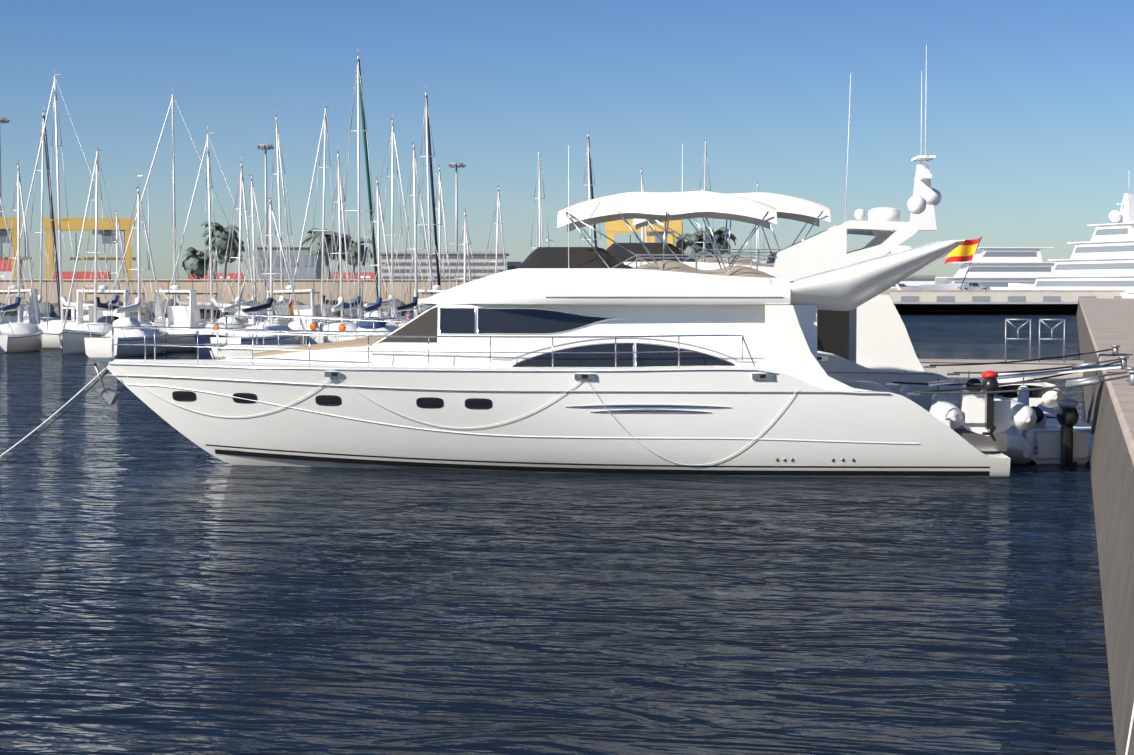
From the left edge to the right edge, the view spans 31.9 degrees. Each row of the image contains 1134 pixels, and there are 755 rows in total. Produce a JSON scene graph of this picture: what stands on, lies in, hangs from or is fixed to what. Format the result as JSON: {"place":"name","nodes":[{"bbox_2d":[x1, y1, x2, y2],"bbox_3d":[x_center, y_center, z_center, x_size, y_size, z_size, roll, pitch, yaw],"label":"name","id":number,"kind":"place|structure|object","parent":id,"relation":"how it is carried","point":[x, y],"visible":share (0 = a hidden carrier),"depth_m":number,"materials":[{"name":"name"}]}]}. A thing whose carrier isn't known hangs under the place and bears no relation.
{"place":"outdoors","nodes":[
{"label":"outdoors","id":0,"kind":"place"},
{"bbox_2d":[255,245,321,278],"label":"building","id":1,"kind":"structure","parent":0,"point":[304,266],"depth_m":298.60,"materials":[{"name":"grey"}]},
{"bbox_2d":[380,252,508,278],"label":"building","id":2,"kind":"structure","parent":0,"point":[479,260],"depth_m":289.29,"materials":[{"name":"concrete"}]},
{"bbox_2d":[0,312,1115,754],"bbox_3d":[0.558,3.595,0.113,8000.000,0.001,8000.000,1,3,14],"label":"sea water","id":3,"kind":"structure","parent":0,"point":[166,588],"depth_m":22.62,"materials":[{"name":"blue liquid"}]},
{"bbox_2d":[0,196,28,322],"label":"sail boat","id":4,"kind":"object","parent":3,"relation":"on","point":[14,256],"visible":0.1,"depth_m":125.94,"materials":[{"name":"white metal"}]},
{"bbox_2d":[0,156,42,353],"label":"sail boat","id":5,"kind":"object","parent":3,"relation":"on","point":[19,336],"visible":0.85,"depth_m":110.42,"materials":[{"name":"white plastic"}]},
{"bbox_2d":[0,285,59,324],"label":"motor cruiser","id":6,"kind":"object","parent":3,"relation":"on","point":[13,318],"visible":0.25,"depth_m":121.14,"materials":[{"name":"white"}]},
{"bbox_2d":[12,105,63,322],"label":"sail boat","id":7,"kind":"object","parent":3,"relation":"on","point":[41,239],"visible":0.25,"depth_m":132.69,"materials":[{"name":"white"}]},
{"bbox_2d":[2,68,152,348],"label":"sail boat","id":8,"kind":"object","parent":3,"relation":"on","point":[52,329],"visible":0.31,"depth_m":116.27,"materials":[{"name":"white"}]},
{"bbox_2d":[62,142,148,353],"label":"sail boat","id":9,"kind":"object","parent":3,"relation":"on","point":[73,341],"visible":0.71,"depth_m":108.70,"materials":[{"name":"white"}]},
{"bbox_2d":[58,285,152,347],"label":"motor cruiser","id":10,"kind":"object","parent":3,"relation":"on","point":[79,306],"visible":0.33,"depth_m":114.58,"materials":[{"name":"white"}]},
{"bbox_2d":[83,212,131,315],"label":"sail boat","id":11,"kind":"object","parent":3,"relation":"on","point":[116,297],"visible":0.25,"depth_m":138.85,"materials":[{"name":"white"}]},
{"bbox_2d":[84,180,167,356],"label":"sail boat","id":12,"kind":"object","parent":3,"relation":"on","point":[100,346],"visible":0.81,"depth_m":103.60,"materials":[{"name":"white"}]},
{"bbox_2d":[144,285,222,351],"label":"motor cruiser","id":13,"kind":"object","parent":3,"relation":"on","point":[191,314],"visible":0.4,"depth_m":110.82,"materials":[{"name":"white"}]},
{"bbox_2d":[109,87,273,326],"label":"sail boat","id":14,"kind":"object","parent":3,"relation":"on","point":[182,302],"visible":0.25,"depth_m":124.56,"materials":[{"name":"white metal"}]},
{"bbox_2d":[0,298,421,315],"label":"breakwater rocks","id":15,"kind":"object","parent":3,"relation":"in","point":[55,311],"visible":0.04,"depth_m":243.41,"materials":[{"name":"grey stone"}]},
{"bbox_2d":[0,279,889,308],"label":"harbor wall","id":16,"kind":"structure","parent":15,"relation":"on","point":[199,285],"depth_m":248.12,"materials":[{"name":"concrete"}]},
{"bbox_2d":[39,305,397,324],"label":"buoys","id":17,"kind":"object","parent":3,"relation":"on","point":[73,314],"visible":0.06,"depth_m":130.44,"materials":[{"name":"grey"}]},
{"bbox_2d":[195,160,258,354],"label":"sail boat","id":18,"kind":"object","parent":3,"relation":"on","point":[204,339],"visible":0.54,"depth_m":109.02,"materials":[{"name":"white plastic"}]},
{"bbox_2d":[164,126,293,350],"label":"sail boat","id":19,"kind":"object","parent":3,"relation":"on","point":[213,300],"visible":0.19,"depth_m":110.87,"materials":[{"name":"white"}]},
{"bbox_2d":[228,170,275,323],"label":"sail boat","id":20,"kind":"object","parent":3,"relation":"on","point":[252,193],"visible":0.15,"depth_m":139.11,"materials":[{"name":"white"}]},
{"bbox_2d":[210,190,303,356],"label":"sail boat","id":21,"kind":"object","parent":3,"relation":"on","point":[241,338],"visible":0.65,"depth_m":104.76,"materials":[{"name":"white"}]},
{"bbox_2d":[248,111,302,324],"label":"sail boat","id":22,"kind":"object","parent":3,"relation":"on","point":[279,153],"visible":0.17,"depth_m":127.17,"materials":[{"name":"white metal"}]},
{"bbox_2d":[262,285,323,344],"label":"motor cruiser","id":23,"kind":"object","parent":3,"relation":"on","point":[312,309],"visible":0.48,"depth_m":117.16,"materials":[{"name":"white"}]},
{"bbox_2d":[289,107,363,323],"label":"sail boat","id":24,"kind":"object","parent":3,"relation":"on","point":[324,124],"visible":0.15,"depth_m":133.00,"materials":[{"name":"white metal"}]},
{"bbox_2d":[309,152,359,344],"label":"sail boat","id":25,"kind":"object","parent":3,"relation":"on","point":[349,326],"visible":0.52,"depth_m":111.30,"materials":[{"name":"white"}]},
{"bbox_2d":[304,54,387,344],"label":"sail boat","id":26,"kind":"object","parent":3,"relation":"on","point":[364,128],"visible":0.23,"depth_m":121.29,"materials":[{"name":"white metal"}]},
{"bbox_2d":[338,173,398,340],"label":"sail boat","id":27,"kind":"object","parent":3,"relation":"on","point":[368,326],"visible":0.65,"depth_m":107.36,"materials":[{"name":"white"}]},
{"bbox_2d":[334,114,420,324],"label":"sail boat","id":28,"kind":"object","parent":3,"relation":"on","point":[375,313],"visible":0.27,"depth_m":137.22,"materials":[{"name":"white"}]},
{"bbox_2d":[386,136,434,326],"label":"sail boat","id":29,"kind":"object","parent":3,"relation":"on","point":[414,303],"visible":0.21,"depth_m":113.48,"materials":[{"name":"white metal"}]},
{"bbox_2d":[394,92,451,324],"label":"sail boat","id":30,"kind":"object","parent":3,"relation":"on","point":[429,156],"visible":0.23,"depth_m":127.47,"materials":[{"name":"white metal"}]},
{"bbox_2d":[406,285,444,320],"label":"motor cruiser","id":31,"kind":"object","parent":3,"relation":"on","point":[436,288],"visible":0.21,"depth_m":115.87,"materials":[{"name":"white"}]},
{"bbox_2d":[407,161,450,316],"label":"sail boat","id":32,"kind":"object","parent":3,"relation":"on","point":[440,186],"visible":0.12,"depth_m":145.44,"materials":[{"name":"white metal"}]},
{"bbox_2d":[453,211,475,286],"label":"sail boat","id":33,"kind":"object","parent":3,"relation":"on","point":[465,229],"visible":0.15,"depth_m":109.63,"materials":[{"name":"white"}]},
{"bbox_2d":[482,186,505,275],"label":"sail boat","id":34,"kind":"object","parent":3,"relation":"on","point":[498,205],"visible":0.23,"depth_m":149.49,"materials":[{"name":"white metal"}]},
{"bbox_2d":[530,150,549,253],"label":"sail boat","id":35,"kind":"object","parent":3,"relation":"on","point":[540,202],"visible":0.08,"depth_m":139.60,"materials":[{"name":"white metal"}]},
{"bbox_2d":[88,144,1036,477],"bbox_3d":[-0.293,-1.113,39.613,18.782,7.315,4.725,0,3,3],"label":"yacht","id":36,"kind":"object","parent":3,"relation":"on","point":[680,364],"visible":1,"depth_m":37.76,"materials":[{"name":"white"}]},
{"bbox_2d":[580,134,602,247],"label":"sail boat","id":37,"kind":"object","parent":3,"relation":"on","point":[590,185],"visible":0.15,"depth_m":149.72,"materials":[{"name":"white metal"}]},
{"bbox_2d":[635,163,649,242],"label":"sail boat","id":38,"kind":"object","parent":3,"relation":"on","point":[641,186],"visible":0.04,"depth_m":143.80,"materials":[{"name":"white"}]},
{"bbox_2d":[204,45,1090,433],"bbox_3d":[1.791,-2.666,46.160,20.650,9.900,4.974,0,3,3],"label":"neighbour yacht","id":39,"kind":"object","parent":3,"relation":"on","point":[870,341],"visible":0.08,"depth_m":44.01,"materials":[{"name":"white plastic"}]},
{"bbox_2d":[944,237,981,288],"bbox_3d":[8.753,-2.538,43.892,0.827,1.158,0.160,1,3,14],"label":"flag","id":40,"kind":"object","parent":39,"relation":"attached to","point":[966,250],"visible":0.83,"depth_m":43.87,"materials":[{"name":"multicoloured fabric"}]},
{"bbox_2d":[899,371,1028,405],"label":"stern fenders","id":41,"kind":"object","parent":39,"relation":"attached to","point":[1023,396],"visible":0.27,"depth_m":43.57,"materials":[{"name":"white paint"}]},
{"bbox_2d":[692,142,714,261],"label":"sail boat","id":42,"kind":"object","parent":3,"relation":"on","point":[703,242],"visible":0.1,"depth_m":149.85,"materials":[{"name":"white metal"}]},
{"bbox_2d":[749,180,764,262],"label":"sail boat","id":43,"kind":"object","parent":3,"relation":"on","point":[757,235],"visible":0.06,"depth_m":146.13,"materials":[{"name":"white metal"}]},
{"bbox_2d":[755,261,964,289],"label":"boat","id":44,"kind":"object","parent":3,"relation":"on","point":[952,286],"visible":0.06,"depth_m":335.29,"materials":[{"name":"white paint"}]},
{"bbox_2d":[918,319,1084,378],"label":"finger pontoon with gates","id":45,"kind":"object","parent":3,"relation":"on","point":[1015,366],"visible":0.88,"depth_m":78.40,"materials":[{"name":"metal"}]},
{"bbox_2d":[999,398,1093,465],"bbox_3d":[9.944,1.160,41.650,2.323,1.624,3.781,0,3,-6],"label":"dinghy","id":46,"kind":"object","parent":3,"relation":"on","point":[1065,443],"visible":0.77,"depth_m":40.27,"materials":[{"name":"white paint"}]},
{"bbox_2d":[1036,405,1057,417],"bbox_3d":[11.540,1.059,49.529,2.020,0.849,3.058,0,3,9],"label":"inflatable tender","id":47,"kind":"object","parent":3,"relation":"on","point":[1049,412],"visible":0.04,"depth_m":48.59,"materials":[{"name":"white paint"}]},
{"bbox_2d":[0,348,1133,754],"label":"mooring lines","id":48,"kind":"object","parent":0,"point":[1084,380],"visible":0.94,"depth_m":39.16,"materials":[{"name":"white fabric"}]},
{"bbox_2d":[0,0,1133,283],"label":"sky","id":49,"kind":"structure","parent":0,"point":[1029,104],"materials":[{"name":"blue"}]},
{"bbox_2d":[899,275,936,284],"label":"white terminal building","id":50,"kind":"structure","parent":0,"point":[921,279],"depth_m":442.26,"materials":[{"name":"white paint"}]},
{"bbox_2d":[893,302,1077,303],"bbox_3d":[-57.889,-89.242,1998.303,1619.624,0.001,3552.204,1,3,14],"label":"pier edge","id":51,"kind":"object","parent":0,"point":[985,302],"depth_m":267.80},
{"bbox_2d":[0,118,9,271],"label":"floodlight mast","id":52,"kind":"object","parent":51,"relation":"on","point":[4,120],"visible":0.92,"depth_m":425.31,"materials":[{"name":"grey metal"}]},
{"bbox_2d":[0,217,31,278],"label":"gantry crane","id":53,"kind":"object","parent":51,"relation":"on","point":[3,233],"visible":0.44,"depth_m":367.89,"materials":[{"name":"yellow metal"}]},
{"bbox_2d":[43,217,135,278],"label":"gantry crane","id":54,"kind":"object","parent":51,"relation":"on","point":[75,224],"visible":0.69,"depth_m":372.54,"materials":[{"name":"yellow metal"}]},
{"bbox_2d":[137,222,146,278],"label":"street lamp","id":55,"kind":"object","parent":51,"relation":"on","point":[137,247],"visible":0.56,"depth_m":260.05,"materials":[{"name":"grey metal"}]},
{"bbox_2d":[138,175,149,278],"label":"street lamp","id":56,"kind":"object","parent":51,"relation":"on","point":[148,225],"visible":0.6,"depth_m":265.91,"materials":[{"name":"grey metal"}]},
{"bbox_2d":[0,260,374,278],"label":"container stacks","id":57,"kind":"object","parent":51,"relation":"on","point":[87,275],"visible":0.19,"depth_m":395.98,"materials":[{"name":"red metal"}]},
{"bbox_2d":[182,247,213,278],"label":"tree","id":58,"kind":"object","parent":51,"relation":"on","point":[195,262],"visible":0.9,"depth_m":277.07,"materials":[{"name":"green plant"}]},
{"bbox_2d":[200,221,238,278],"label":"palm tree","id":59,"kind":"object","parent":51,"relation":"on","point":[221,232],"visible":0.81,"depth_m":265.81,"materials":[{"name":"green plant"}]},
{"bbox_2d":[206,240,244,278],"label":"palm tree","id":60,"kind":"object","parent":51,"relation":"on","point":[234,253],"visible":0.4,"depth_m":272.65,"materials":[{"name":"green plant"}]},
{"bbox_2d":[256,139,273,244],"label":"floodlight mast","id":61,"kind":"object","parent":51,"relation":"on","point":[265,147],"visible":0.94,"depth_m":436.83,"materials":[{"name":"grey metal"}]},
{"bbox_2d":[282,233,286,278],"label":"street lamp","id":62,"kind":"object","parent":51,"relation":"on","point":[286,252],"visible":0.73,"depth_m":266.60,"materials":[{"name":"grey metal"}]},
{"bbox_2d":[302,228,338,278],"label":"palm tree","id":63,"kind":"object","parent":51,"relation":"on","point":[315,242],"visible":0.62,"depth_m":265.74,"materials":[{"name":"green plant"}]},
{"bbox_2d":[328,233,353,278],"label":"palm tree","id":64,"kind":"object","parent":51,"relation":"on","point":[343,248],"visible":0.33,"depth_m":269.31,"materials":[{"name":"green plant"}]},
{"bbox_2d":[344,238,375,278],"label":"palm tree","id":65,"kind":"object","parent":51,"relation":"on","point":[355,249],"visible":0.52,"depth_m":276.13,"materials":[{"name":"green plant"}]},
{"bbox_2d":[364,233,366,278],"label":"street lamp","id":66,"kind":"object","parent":51,"relation":"on","point":[364,257],"visible":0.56,"depth_m":273.00,"materials":[{"name":"grey metal"}]},
{"bbox_2d":[443,243,454,278],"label":"street lamp","id":67,"kind":"object","parent":51,"relation":"on","point":[443,256],"visible":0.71,"depth_m":273.27,"materials":[{"name":"grey metal"}]},
{"bbox_2d":[447,158,465,251],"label":"floodlight mast","id":68,"kind":"object","parent":51,"relation":"on","point":[456,165],"visible":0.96,"depth_m":458.25,"materials":[{"name":"grey metal"}]},
{"bbox_2d":[507,262,522,270],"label":"building","id":69,"kind":"structure","parent":51,"relation":"on","point":[511,265],"depth_m":294.57,"materials":[{"name":"concrete"}]},
{"bbox_2d":[605,220,681,250],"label":"gantry crane","id":70,"kind":"object","parent":51,"relation":"on","point":[616,226],"visible":0.29,"depth_m":384.93,"materials":[{"name":"yellow metal"}]},
{"bbox_2d":[645,235,702,261],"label":"gantry crane","id":71,"kind":"object","parent":51,"relation":"on","point":[669,239],"visible":0.04,"depth_m":455.36,"materials":[{"name":"yellow metal"}]},
{"bbox_2d":[673,231,711,258],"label":"palm tree","id":72,"kind":"object","parent":51,"relation":"on","point":[687,249],"visible":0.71,"depth_m":269.30,"materials":[{"name":"green plant"}]},
{"bbox_2d":[698,227,736,256],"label":"palm tree","id":73,"kind":"object","parent":51,"relation":"on","point":[719,235],"visible":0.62,"depth_m":270.86,"materials":[{"name":"green plant"}]},
{"bbox_2d":[898,247,1055,289],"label":"white yacht","id":74,"kind":"object","parent":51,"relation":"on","point":[996,268],"visible":0.4,"depth_m":339.58,"materials":[{"name":"white paint"}]},
{"bbox_2d":[890,290,1133,311],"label":"pier","id":75,"kind":"structure","parent":51,"relation":"on","point":[985,295],"depth_m":286.80,"materials":[{"name":"concrete"}]},
{"bbox_2d":[957,283,989,289],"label":"silver car","id":76,"kind":"object","parent":75,"relation":"on","point":[972,286],"visible":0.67,"depth_m":292.00,"materials":[{"name":"grey metal"}]},
{"bbox_2d":[1008,170,1133,298],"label":"superyacht","id":77,"kind":"object","parent":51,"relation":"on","point":[1103,259],"visible":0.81,"depth_m":295.80,"materials":[{"name":"white paint"}]},
{"bbox_2d":[1076,298,1133,754],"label":"quay","id":78,"kind":"structure","parent":0,"point":[1104,323],"depth_m":25.44,"materials":[{"name":"concrete"}]}
]}

